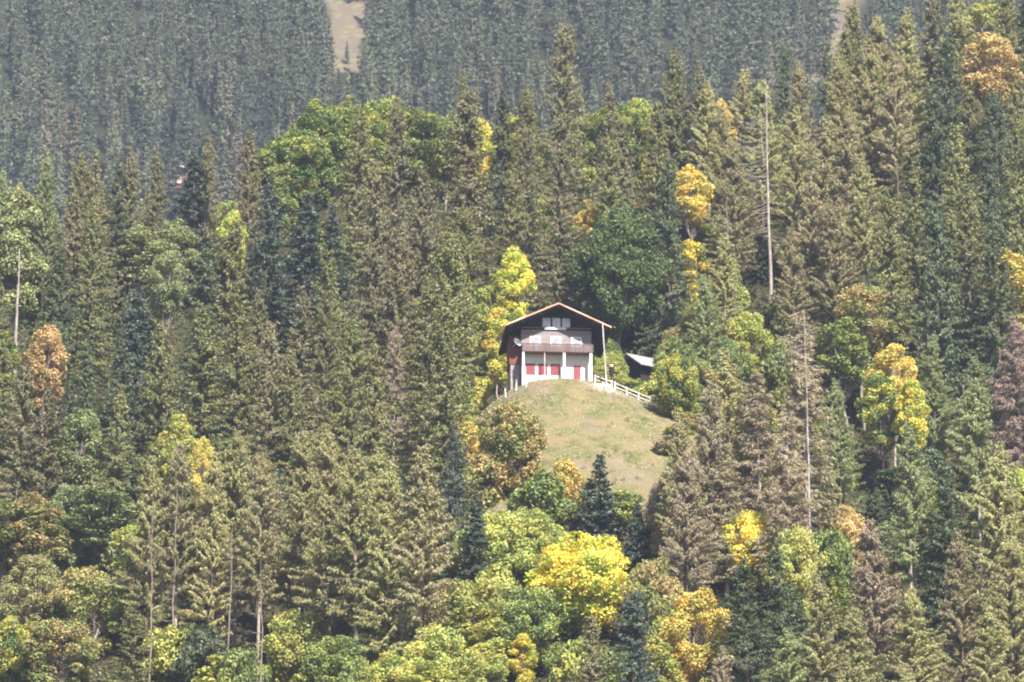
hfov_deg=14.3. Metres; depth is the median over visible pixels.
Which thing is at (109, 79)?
distant spruce
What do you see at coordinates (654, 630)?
bush
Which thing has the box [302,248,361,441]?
spruce tree
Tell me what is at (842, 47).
spruce tree
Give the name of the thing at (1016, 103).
spruce tree
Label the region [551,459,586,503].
bush
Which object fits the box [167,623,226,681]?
bush
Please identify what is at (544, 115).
distant spruce
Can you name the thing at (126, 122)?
distant spruce
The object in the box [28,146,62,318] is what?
larch tree
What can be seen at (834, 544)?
bush
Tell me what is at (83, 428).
broadleaf tree
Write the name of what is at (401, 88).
distant spruce
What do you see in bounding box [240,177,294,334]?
fir tree
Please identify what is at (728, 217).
broadleaf tree
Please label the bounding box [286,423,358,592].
larch tree
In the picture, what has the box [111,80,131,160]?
distant spruce
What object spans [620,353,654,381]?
shed
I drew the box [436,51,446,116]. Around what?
distant spruce
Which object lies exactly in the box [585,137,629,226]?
spruce tree
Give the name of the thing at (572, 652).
bush
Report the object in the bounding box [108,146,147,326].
spruce tree
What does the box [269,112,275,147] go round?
distant spruce
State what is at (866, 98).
larch tree
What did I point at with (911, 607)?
larch tree
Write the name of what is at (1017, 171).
spruce tree
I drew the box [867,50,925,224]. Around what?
larch tree
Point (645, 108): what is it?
broadleaf tree
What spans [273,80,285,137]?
distant spruce
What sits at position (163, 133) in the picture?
distant spruce
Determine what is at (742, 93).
larch tree
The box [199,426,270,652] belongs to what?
larch tree
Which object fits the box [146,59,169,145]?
distant spruce
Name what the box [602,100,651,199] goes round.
broadleaf tree
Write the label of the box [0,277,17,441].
spruce tree
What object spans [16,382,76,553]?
spruce tree
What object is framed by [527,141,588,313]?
spruce tree
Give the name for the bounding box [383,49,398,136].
distant spruce
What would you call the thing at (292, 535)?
bush
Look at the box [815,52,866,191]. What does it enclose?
larch tree
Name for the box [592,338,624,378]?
broadleaf tree
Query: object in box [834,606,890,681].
larch tree
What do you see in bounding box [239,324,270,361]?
bush
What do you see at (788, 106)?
distant spruce
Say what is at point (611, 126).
spruce tree
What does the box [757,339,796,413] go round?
bush
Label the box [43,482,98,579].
broadleaf tree
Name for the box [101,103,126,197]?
distant spruce
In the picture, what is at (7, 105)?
distant spruce
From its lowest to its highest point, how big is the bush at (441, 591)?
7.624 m
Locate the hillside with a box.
[0,0,1023,681]
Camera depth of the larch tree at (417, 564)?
440.87 m
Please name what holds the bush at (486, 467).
on the hillside
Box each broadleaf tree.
[0,184,62,327]
[0,491,73,589]
[0,499,36,603]
[0,554,66,627]
[0,615,31,681]
[2,331,22,385]
[14,617,99,681]
[20,324,69,441]
[39,319,73,367]
[41,417,78,467]
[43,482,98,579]
[43,566,126,655]
[50,408,109,494]
[59,482,139,572]
[110,224,168,298]
[110,524,146,607]
[143,250,187,371]
[149,218,201,312]
[155,414,196,498]
[189,436,214,588]
[204,200,250,277]
[215,209,248,303]
[217,456,246,505]
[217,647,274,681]
[218,398,260,455]
[244,147,304,235]
[253,129,323,235]
[255,607,335,681]
[282,122,341,210]
[289,99,346,211]
[300,635,367,681]
[303,221,346,297]
[316,105,359,203]
[322,95,383,197]
[339,251,360,292]
[348,615,410,663]
[358,650,419,681]
[363,95,414,196]
[367,347,409,404]
[378,215,423,251]
[387,107,454,207]
[388,257,425,311]
[398,659,458,681]
[402,622,471,681]
[428,579,515,669]
[431,113,465,209]
[447,509,535,597]
[452,648,509,681]
[460,607,511,675]
[461,303,493,376]
[469,118,496,208]
[469,273,519,354]
[474,401,548,496]
[481,307,509,398]
[487,113,538,180]
[493,506,561,587]
[494,246,536,320]
[497,583,569,671]
[504,193,570,268]
[507,633,537,681]
[514,114,551,201]
[524,530,645,638]
[525,544,578,580]
[541,228,581,292]
[563,116,600,197]
[565,202,674,349]
[567,199,606,264]
[578,101,638,167]
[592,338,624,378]
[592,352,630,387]
[598,675,624,681]
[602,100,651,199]
[619,555,684,649]
[630,97,664,196]
[631,558,679,603]
[640,470,685,562]
[642,642,684,681]
[650,332,711,399]
[650,353,704,417]
[657,586,734,681]
[661,318,694,354]
[671,302,734,352]
[672,164,714,268]
[672,239,711,304]
[695,223,722,285]
[703,98,737,175]
[709,509,778,590]
[710,335,755,384]
[713,199,747,243]
[725,311,773,386]
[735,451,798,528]
[752,405,785,448]
[760,523,828,624]
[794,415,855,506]
[811,504,867,585]
[815,314,875,439]
[818,608,868,668]
[834,283,898,429]
[852,556,904,631]
[854,369,906,486]
[864,343,920,486]
[865,467,918,533]
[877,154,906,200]
[891,380,930,505]
[891,633,936,680]
[950,0,1011,63]
[959,31,1023,179]
[978,247,1023,359]
[1008,467,1023,545]
[1010,393,1023,444]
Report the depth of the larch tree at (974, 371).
518.02 m
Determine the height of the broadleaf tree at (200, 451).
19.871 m
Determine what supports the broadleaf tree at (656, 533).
on the hillside
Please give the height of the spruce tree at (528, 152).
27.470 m
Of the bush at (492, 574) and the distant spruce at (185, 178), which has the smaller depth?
the bush at (492, 574)
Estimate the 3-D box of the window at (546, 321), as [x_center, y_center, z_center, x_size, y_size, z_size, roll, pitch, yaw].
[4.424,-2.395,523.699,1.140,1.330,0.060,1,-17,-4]
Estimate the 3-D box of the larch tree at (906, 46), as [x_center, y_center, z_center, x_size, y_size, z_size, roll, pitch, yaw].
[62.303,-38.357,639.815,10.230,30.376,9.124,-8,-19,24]
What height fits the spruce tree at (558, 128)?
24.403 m
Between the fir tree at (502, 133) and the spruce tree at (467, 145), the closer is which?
the spruce tree at (467, 145)
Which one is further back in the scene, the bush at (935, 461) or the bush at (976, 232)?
the bush at (976, 232)
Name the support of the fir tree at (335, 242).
on the hillside
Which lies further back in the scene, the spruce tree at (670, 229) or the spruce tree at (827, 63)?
the spruce tree at (827, 63)
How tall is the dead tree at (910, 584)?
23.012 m
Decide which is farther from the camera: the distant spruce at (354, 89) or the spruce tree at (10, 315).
the distant spruce at (354, 89)
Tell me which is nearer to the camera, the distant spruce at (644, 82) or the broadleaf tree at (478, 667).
the broadleaf tree at (478, 667)
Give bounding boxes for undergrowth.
[0,172,1023,681]
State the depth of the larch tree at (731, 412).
476.02 m
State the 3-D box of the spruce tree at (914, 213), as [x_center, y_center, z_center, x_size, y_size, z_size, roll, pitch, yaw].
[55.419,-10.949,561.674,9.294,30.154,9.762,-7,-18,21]
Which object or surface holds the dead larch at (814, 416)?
on the hillside
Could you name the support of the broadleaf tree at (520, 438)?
on the hillside
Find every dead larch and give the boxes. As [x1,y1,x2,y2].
[378,325,409,460]
[695,442,759,596]
[730,370,802,539]
[746,411,821,599]
[774,310,850,533]
[985,314,1023,470]
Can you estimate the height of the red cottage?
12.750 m
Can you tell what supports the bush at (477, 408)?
on the hillside
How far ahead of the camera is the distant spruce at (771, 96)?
1207.91 m
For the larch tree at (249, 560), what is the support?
on the hillside
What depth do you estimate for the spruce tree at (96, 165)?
576.36 m
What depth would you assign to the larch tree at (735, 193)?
584.49 m
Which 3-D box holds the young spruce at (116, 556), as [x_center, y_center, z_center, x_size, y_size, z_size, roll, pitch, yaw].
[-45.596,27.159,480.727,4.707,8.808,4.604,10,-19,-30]
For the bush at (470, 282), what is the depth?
574.59 m
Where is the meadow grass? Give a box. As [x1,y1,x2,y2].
[444,377,698,522]
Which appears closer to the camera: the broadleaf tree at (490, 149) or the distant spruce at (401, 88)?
the broadleaf tree at (490, 149)
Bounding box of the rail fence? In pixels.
[595,374,661,406]
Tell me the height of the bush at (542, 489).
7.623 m
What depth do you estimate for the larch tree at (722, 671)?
420.62 m
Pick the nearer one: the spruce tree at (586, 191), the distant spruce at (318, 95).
the spruce tree at (586, 191)
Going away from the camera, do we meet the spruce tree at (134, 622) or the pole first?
the spruce tree at (134, 622)
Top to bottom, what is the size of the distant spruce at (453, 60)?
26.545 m
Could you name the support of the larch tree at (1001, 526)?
on the hillside
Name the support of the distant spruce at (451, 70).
on the hillside
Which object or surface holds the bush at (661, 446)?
on the hillside
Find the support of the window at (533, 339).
in the chalet
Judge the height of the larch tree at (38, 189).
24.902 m
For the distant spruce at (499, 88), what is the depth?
1229.71 m
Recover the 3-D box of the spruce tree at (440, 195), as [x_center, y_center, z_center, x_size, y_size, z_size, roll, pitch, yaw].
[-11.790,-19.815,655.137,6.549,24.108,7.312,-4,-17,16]
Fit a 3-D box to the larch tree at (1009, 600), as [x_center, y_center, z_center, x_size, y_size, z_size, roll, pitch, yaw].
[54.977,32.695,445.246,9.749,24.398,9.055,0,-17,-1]
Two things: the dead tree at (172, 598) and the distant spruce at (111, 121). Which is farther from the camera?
the distant spruce at (111, 121)
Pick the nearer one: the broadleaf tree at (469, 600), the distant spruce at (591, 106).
the broadleaf tree at (469, 600)
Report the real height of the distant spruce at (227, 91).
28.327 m
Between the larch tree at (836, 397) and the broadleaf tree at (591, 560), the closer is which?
the broadleaf tree at (591, 560)
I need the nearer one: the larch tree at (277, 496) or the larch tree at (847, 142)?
the larch tree at (277, 496)
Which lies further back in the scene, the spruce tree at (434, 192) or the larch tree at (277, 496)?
the spruce tree at (434, 192)
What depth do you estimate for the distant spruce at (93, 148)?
1229.55 m
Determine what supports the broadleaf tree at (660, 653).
on the hillside
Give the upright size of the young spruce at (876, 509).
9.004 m
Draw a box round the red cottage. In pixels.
[160,165,184,190]
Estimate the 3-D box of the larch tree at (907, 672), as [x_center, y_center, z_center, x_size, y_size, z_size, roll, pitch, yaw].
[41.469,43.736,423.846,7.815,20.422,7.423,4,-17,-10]
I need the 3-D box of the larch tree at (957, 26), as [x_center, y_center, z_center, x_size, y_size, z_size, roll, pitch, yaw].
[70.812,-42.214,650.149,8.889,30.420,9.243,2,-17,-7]
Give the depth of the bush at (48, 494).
508.33 m
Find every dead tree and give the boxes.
[13,248,19,380]
[139,506,158,681]
[160,502,179,681]
[215,538,235,652]
[245,559,268,681]
[716,82,784,302]
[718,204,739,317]
[782,320,823,537]
[902,420,911,588]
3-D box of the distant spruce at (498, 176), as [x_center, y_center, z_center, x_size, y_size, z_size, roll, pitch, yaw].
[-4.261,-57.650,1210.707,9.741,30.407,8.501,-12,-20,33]
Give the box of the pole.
[602,322,606,383]
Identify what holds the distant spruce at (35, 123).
on the hillside
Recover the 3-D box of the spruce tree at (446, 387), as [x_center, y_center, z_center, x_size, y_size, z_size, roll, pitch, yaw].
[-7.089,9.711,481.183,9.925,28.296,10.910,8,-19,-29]
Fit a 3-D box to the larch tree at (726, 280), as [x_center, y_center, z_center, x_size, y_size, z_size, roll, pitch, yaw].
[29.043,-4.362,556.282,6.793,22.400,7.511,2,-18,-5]
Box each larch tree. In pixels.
[0,169,14,288]
[4,181,34,322]
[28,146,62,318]
[32,168,63,317]
[111,454,179,681]
[142,440,210,656]
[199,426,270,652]
[221,454,292,656]
[226,446,290,613]
[261,429,330,617]
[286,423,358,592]
[287,430,368,644]
[320,447,391,646]
[331,446,410,609]
[341,472,415,616]
[347,458,418,655]
[377,444,462,640]
[654,410,716,584]
[657,449,724,628]
[680,79,732,221]
[684,273,727,386]
[684,378,739,582]
[697,349,756,513]
[700,102,743,242]
[700,232,748,335]
[702,646,734,681]
[703,140,764,271]
[726,66,765,221]
[739,79,789,238]
[760,105,818,257]
[760,625,809,681]
[770,226,822,364]
[778,59,832,204]
[778,170,836,364]
[790,571,856,681]
[797,116,852,293]
[805,196,859,321]
[807,199,865,302]
[814,111,879,245]
[814,378,865,521]
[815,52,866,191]
[833,517,906,679]
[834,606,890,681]
[838,156,888,310]
[846,37,903,189]
[855,14,917,158]
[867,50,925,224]
[876,423,941,628]
[884,585,950,681]
[889,7,937,176]
[899,665,916,681]
[916,334,963,455]
[929,529,985,681]
[933,0,976,128]
[941,377,1022,615]
[949,354,1005,461]
[961,602,1018,681]
[963,444,1023,676]
[973,532,1023,681]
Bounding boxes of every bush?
[14,452,59,501]
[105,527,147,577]
[121,298,155,353]
[140,624,192,681]
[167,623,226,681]
[191,654,238,681]
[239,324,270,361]
[240,361,281,402]
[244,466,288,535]
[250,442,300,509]
[259,412,307,440]
[270,435,299,479]
[274,527,313,586]
[329,412,373,459]
[334,656,372,681]
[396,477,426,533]
[423,578,452,625]
[432,263,473,310]
[444,389,482,417]
[447,412,474,423]
[448,421,479,465]
[462,450,508,508]
[465,563,514,624]
[467,377,494,417]
[474,419,486,430]
[505,470,578,525]
[529,524,580,554]
[539,224,563,276]
[548,635,598,681]
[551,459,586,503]
[597,645,644,681]
[600,489,644,531]
[616,378,649,395]
[629,380,663,405]
[642,610,688,663]
[642,636,689,681]
[651,435,686,453]
[663,424,695,438]
[677,357,724,389]
[679,412,703,431]
[684,387,719,424]
[699,486,722,532]
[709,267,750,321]
[718,380,762,442]
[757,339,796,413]
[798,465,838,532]
[805,363,846,410]
[813,529,856,590]
[850,200,881,231]
[857,367,898,417]
[871,272,904,317]
[901,510,939,569]
[917,445,954,506]
[935,542,987,618]
[957,203,987,256]
[962,472,1023,546]
[995,595,1023,673]
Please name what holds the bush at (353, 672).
on the hillside
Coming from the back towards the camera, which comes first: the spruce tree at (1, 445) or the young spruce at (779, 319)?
the young spruce at (779, 319)
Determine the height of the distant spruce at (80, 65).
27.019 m
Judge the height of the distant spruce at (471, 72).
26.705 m
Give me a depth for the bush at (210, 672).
454.55 m
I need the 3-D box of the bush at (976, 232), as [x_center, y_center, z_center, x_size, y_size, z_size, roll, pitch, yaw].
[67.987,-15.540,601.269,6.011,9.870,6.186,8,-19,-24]
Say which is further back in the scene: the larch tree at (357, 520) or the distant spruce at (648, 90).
the distant spruce at (648, 90)
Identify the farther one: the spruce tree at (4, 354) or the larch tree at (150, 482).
the spruce tree at (4, 354)
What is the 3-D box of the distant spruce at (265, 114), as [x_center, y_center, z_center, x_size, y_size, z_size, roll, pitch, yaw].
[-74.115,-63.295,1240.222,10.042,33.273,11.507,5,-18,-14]
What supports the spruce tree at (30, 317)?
on the hillside
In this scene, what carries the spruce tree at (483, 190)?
on the hillside
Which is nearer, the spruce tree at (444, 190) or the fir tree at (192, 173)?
the fir tree at (192, 173)
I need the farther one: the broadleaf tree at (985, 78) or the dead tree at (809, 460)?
the broadleaf tree at (985, 78)
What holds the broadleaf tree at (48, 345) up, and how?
on the hillside
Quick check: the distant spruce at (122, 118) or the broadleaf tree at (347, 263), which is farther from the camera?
the distant spruce at (122, 118)
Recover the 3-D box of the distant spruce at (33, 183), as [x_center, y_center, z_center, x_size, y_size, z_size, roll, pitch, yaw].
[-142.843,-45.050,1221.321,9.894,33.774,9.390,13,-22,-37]
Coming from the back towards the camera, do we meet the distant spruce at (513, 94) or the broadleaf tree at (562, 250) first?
the distant spruce at (513, 94)
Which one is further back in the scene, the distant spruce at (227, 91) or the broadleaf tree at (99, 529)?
the distant spruce at (227, 91)
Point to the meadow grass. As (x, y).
(610, 425)
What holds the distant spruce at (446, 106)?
on the hillside
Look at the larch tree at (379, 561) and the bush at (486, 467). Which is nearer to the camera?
the larch tree at (379, 561)
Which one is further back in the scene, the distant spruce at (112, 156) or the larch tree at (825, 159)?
the distant spruce at (112, 156)
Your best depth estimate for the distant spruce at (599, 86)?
1249.89 m
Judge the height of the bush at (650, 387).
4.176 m
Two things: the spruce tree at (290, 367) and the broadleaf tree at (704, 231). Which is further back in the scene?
the broadleaf tree at (704, 231)
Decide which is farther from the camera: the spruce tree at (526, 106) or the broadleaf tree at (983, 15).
the broadleaf tree at (983, 15)
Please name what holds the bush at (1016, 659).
on the hillside
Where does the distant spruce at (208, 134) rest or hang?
on the hillside
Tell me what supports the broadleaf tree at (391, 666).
on the hillside
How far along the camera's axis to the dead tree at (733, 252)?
567.98 m
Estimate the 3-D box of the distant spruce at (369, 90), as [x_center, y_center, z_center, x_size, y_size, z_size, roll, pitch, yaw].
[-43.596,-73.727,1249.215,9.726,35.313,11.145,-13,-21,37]
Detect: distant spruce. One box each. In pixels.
[0,74,22,167]
[0,90,7,176]
[0,102,14,179]
[3,123,20,200]
[12,55,26,129]
[16,77,34,154]
[16,78,37,163]
[16,132,37,194]
[17,87,35,183]
[22,45,42,133]
[25,100,54,191]
[25,138,41,197]
[28,132,45,196]
[31,100,42,162]
[39,64,57,149]
[50,83,68,172]
[50,119,70,217]
[51,155,64,223]
[52,153,66,234]
[53,47,69,114]
[54,103,72,178]
[63,102,82,188]
[68,50,87,123]
[68,63,87,157]
[68,75,94,133]
[69,123,89,197]
[77,108,103,183]
[81,97,94,167]
[85,138,105,225]
[99,58,113,124]
[100,86,113,151]
[101,98,122,176]
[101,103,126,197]
[103,124,123,208]
[105,154,132,254]
[106,143,123,225]
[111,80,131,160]
[118,80,134,151]
[124,101,149,201]
[128,148,142,217]
[131,56,151,134]
[133,99,150,175]
[133,146,151,224]
[139,122,169,217]
[144,81,163,148]
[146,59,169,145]
[149,91,165,162]
[151,174,163,223]
[152,108,178,196]
[162,134,186,223]
[165,45,178,109]
[167,55,183,140]
[167,96,197,167]
[171,63,195,156]
[173,157,195,229]
[186,76,204,150]
[188,110,203,188]
[198,110,212,189]
[199,131,215,189]
[206,120,229,224]
[206,169,218,235]
[210,65,230,166]
[216,141,234,208]
[220,60,235,140]
[222,117,245,213]
[225,136,239,199]
[228,67,249,154]
[229,65,249,129]
[233,86,245,148]
[238,105,254,173]
[239,132,261,196]
[241,83,264,150]
[248,70,264,138]
[255,81,275,147]
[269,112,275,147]
[272,123,279,144]
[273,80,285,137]
[276,55,308,131]
[284,63,306,125]
[286,103,294,134]
[299,48,325,111]
[305,74,317,108]
[314,66,322,109]
[322,90,327,107]
[333,69,343,107]
[340,68,354,107]
[343,94,348,193]
[350,75,357,107]
[362,47,379,101]
[371,86,380,137]
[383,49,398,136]
[398,78,403,105]
[402,66,414,113]
[402,89,410,190]
[415,89,422,115]
[424,64,436,113]
[424,68,441,115]
[429,81,440,115]
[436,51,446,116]
[438,58,456,119]
[439,65,455,137]
[451,51,457,101]
[452,46,468,128]
[453,97,458,184]
[466,51,481,120]
[474,86,481,119]
[487,72,505,160]
[488,62,504,136]
[490,100,501,190]
[500,43,516,113]
[503,82,515,121]
[511,83,517,114]
[521,59,534,111]
[535,61,550,133]
[540,49,555,113]
[540,56,555,134]
[540,97,548,140]
[552,73,567,136]
[570,80,580,154]
[580,84,585,148]
[585,74,602,134]
[590,60,604,111]
[607,68,616,105]
[615,90,621,176]
[638,59,652,104]
[644,72,651,103]
[682,60,702,151]
[714,49,725,102]
[731,82,744,164]
[764,42,781,141]
[765,91,774,156]
[773,82,784,153]
[782,79,794,147]
[813,80,824,129]
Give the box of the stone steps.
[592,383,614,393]
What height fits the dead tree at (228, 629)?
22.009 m
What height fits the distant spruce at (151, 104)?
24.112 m
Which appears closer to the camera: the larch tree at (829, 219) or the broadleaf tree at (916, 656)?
the broadleaf tree at (916, 656)
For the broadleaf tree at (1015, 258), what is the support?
on the hillside
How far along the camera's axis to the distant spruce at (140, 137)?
1251.74 m
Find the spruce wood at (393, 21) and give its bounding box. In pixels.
[0,0,1023,140]
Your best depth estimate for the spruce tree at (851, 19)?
646.48 m
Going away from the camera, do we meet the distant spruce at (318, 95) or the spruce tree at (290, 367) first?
the spruce tree at (290, 367)
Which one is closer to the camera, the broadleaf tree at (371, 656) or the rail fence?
the broadleaf tree at (371, 656)
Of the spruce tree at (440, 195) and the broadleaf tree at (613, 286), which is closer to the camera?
the broadleaf tree at (613, 286)
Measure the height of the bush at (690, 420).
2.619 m
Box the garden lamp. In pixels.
[609,364,613,379]
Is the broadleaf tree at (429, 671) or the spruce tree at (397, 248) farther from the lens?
the spruce tree at (397, 248)
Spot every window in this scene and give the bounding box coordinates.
[530,336,540,345]
[542,317,550,326]
[551,337,560,346]
[552,317,560,326]
[562,318,570,327]
[571,337,581,346]
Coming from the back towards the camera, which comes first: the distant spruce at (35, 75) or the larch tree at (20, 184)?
the distant spruce at (35, 75)
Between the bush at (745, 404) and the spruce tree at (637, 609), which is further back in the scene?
the bush at (745, 404)
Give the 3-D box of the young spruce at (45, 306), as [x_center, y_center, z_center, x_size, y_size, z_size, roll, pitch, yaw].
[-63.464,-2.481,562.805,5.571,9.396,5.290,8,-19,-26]
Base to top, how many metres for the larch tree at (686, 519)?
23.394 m
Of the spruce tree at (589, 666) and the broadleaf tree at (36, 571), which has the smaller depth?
the spruce tree at (589, 666)
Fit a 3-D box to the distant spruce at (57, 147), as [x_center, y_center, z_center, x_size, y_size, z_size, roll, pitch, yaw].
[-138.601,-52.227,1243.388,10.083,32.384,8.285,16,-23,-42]
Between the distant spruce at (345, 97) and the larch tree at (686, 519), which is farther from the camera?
the distant spruce at (345, 97)
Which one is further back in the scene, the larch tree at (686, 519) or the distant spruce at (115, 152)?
the distant spruce at (115, 152)
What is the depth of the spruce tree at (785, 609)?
433.70 m
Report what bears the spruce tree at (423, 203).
on the hillside
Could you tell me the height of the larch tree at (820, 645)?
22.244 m
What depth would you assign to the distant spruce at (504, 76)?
1263.79 m
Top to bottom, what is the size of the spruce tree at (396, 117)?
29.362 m
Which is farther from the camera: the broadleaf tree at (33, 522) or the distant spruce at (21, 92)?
the distant spruce at (21, 92)
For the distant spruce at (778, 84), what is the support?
on the hillside
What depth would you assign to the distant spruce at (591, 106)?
1240.49 m
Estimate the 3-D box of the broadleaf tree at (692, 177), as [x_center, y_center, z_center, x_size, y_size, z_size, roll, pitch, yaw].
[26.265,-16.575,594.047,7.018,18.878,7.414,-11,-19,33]
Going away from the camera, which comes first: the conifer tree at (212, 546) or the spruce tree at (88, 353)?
the conifer tree at (212, 546)
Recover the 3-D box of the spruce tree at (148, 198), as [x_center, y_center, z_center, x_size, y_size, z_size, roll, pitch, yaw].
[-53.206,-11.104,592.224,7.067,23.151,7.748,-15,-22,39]
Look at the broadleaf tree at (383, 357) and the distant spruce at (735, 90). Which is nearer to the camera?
the broadleaf tree at (383, 357)
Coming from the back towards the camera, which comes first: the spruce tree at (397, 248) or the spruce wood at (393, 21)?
the spruce wood at (393, 21)
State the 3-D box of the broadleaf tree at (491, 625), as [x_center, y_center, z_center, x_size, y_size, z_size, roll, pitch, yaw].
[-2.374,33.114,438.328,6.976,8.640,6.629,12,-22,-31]
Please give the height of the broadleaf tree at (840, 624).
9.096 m
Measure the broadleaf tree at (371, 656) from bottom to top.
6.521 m
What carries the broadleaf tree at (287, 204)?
on the hillside
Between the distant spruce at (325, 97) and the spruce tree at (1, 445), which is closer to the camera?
the spruce tree at (1, 445)
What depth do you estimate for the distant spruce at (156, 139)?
1237.17 m
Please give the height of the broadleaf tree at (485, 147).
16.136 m
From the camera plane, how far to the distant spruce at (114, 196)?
1210.64 m
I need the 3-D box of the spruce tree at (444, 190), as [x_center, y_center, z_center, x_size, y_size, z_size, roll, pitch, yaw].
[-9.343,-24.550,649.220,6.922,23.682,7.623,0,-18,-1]
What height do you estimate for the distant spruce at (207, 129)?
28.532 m
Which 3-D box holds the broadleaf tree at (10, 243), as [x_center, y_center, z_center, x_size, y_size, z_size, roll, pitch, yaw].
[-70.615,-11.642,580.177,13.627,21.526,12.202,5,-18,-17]
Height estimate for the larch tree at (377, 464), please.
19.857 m
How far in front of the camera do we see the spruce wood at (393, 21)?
1308.72 m
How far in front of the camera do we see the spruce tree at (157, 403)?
501.93 m
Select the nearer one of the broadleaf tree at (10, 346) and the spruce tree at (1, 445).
the spruce tree at (1, 445)
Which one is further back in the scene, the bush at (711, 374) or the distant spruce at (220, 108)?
the distant spruce at (220, 108)
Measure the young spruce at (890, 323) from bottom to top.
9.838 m
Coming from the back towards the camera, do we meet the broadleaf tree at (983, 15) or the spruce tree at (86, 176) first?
the broadleaf tree at (983, 15)
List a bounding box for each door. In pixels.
[573,366,580,379]
[628,364,634,378]
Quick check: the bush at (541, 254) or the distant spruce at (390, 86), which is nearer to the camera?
the bush at (541, 254)
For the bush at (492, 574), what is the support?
on the hillside
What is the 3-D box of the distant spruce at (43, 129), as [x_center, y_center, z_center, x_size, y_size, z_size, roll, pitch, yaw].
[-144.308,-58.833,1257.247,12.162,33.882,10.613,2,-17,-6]
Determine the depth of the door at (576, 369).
521.93 m
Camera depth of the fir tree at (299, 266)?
562.55 m
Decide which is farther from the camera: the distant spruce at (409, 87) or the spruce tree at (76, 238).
the distant spruce at (409, 87)
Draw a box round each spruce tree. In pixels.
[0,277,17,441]
[0,332,26,502]
[0,365,56,527]
[0,374,24,496]
[2,309,24,324]
[15,246,83,428]
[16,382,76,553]
[19,279,52,327]
[41,184,103,364]
[49,154,98,328]
[51,330,109,512]
[60,166,108,309]
[64,203,120,383]
[73,150,119,323]
[77,179,129,307]
[80,383,139,580]
[92,338,156,524]
[95,156,136,327]
[103,606,154,681]
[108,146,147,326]
[125,193,167,300]
[128,320,190,537]
[138,147,178,318]
[166,247,230,439]
[174,307,233,519]
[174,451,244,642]
[181,135,220,294]
[189,220,259,434]
[198,281,267,476]
[222,130,271,306]
[236,288,282,436]
[243,320,291,499]
[270,348,317,530]
[275,286,329,467]
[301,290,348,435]
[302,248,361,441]
[312,317,373,521]
[328,106,379,275]
[338,159,410,369]
[343,342,404,538]
[360,226,424,450]
[366,97,424,283]
[383,274,465,492]
[385,217,430,342]
[391,166,451,375]
[405,230,498,454]
[408,308,502,527]
[409,139,445,212]
[426,422,471,583]
[432,91,500,287]
[432,179,451,211]
[434,138,472,209]
[441,206,493,339]
[451,69,476,206]
[469,154,499,212]
[485,170,542,314]
[497,128,548,303]
[500,89,552,233]
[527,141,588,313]
[531,22,595,216]
[543,116,578,201]
[544,123,559,196]
[567,615,615,681]
[576,151,600,198]
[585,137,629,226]
[590,82,638,217]
[603,119,644,259]
[609,591,665,681]
[631,99,683,282]
[631,183,655,200]
[633,158,699,356]
[641,49,694,227]
[658,54,699,231]
[674,60,712,234]
[696,554,781,681]
[747,540,811,681]
[770,40,793,167]
[809,44,839,201]
[817,29,876,194]
[833,4,878,176]
[870,185,919,377]
[882,155,943,364]
[887,147,935,268]
[900,193,946,317]
[902,198,973,441]
[905,0,960,168]
[905,87,970,279]
[914,466,982,669]
[915,113,952,224]
[923,29,969,188]
[926,122,986,337]
[939,181,1005,388]
[948,84,1004,211]
[962,212,1023,429]
[966,140,1013,335]
[968,91,1023,246]
[980,0,1023,134]
[994,114,1023,288]
[995,187,1023,387]
[997,80,1023,237]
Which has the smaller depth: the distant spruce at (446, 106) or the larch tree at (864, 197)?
the larch tree at (864, 197)
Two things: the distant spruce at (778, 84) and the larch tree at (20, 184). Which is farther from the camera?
the distant spruce at (778, 84)
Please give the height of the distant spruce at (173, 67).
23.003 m
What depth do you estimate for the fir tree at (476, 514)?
453.27 m
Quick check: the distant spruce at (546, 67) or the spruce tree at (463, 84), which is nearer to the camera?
the spruce tree at (463, 84)
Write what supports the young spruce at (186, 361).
on the hillside
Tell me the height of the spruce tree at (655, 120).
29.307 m
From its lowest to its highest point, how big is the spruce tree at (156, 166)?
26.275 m
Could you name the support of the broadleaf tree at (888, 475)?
on the hillside
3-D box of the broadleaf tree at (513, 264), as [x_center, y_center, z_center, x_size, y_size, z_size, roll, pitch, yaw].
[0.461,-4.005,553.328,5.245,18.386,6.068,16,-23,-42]
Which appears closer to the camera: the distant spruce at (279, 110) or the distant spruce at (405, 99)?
the distant spruce at (405, 99)
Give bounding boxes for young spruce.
[29,294,51,342]
[65,403,79,453]
[85,291,121,347]
[108,546,144,594]
[113,451,139,514]
[179,325,213,368]
[424,493,454,565]
[576,454,629,544]
[620,499,659,569]
[666,277,690,332]
[744,222,775,283]
[750,337,761,366]
[761,302,792,357]
[765,278,795,325]
[774,597,812,664]
[810,397,828,453]
[825,557,853,622]
[846,356,877,410]
[863,486,894,552]
[881,296,900,354]
[924,485,950,543]
[947,313,969,366]
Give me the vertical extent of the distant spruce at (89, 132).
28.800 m
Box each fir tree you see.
[99,282,168,444]
[170,150,219,307]
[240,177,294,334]
[269,190,326,362]
[305,204,360,356]
[319,190,344,208]
[455,493,496,585]
[485,85,514,239]
[1003,1,1023,125]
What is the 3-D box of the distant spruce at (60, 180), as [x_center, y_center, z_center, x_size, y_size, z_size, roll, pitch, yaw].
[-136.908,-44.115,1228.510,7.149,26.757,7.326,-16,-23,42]
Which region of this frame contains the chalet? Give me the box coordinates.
[498,303,611,390]
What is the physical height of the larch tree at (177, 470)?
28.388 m

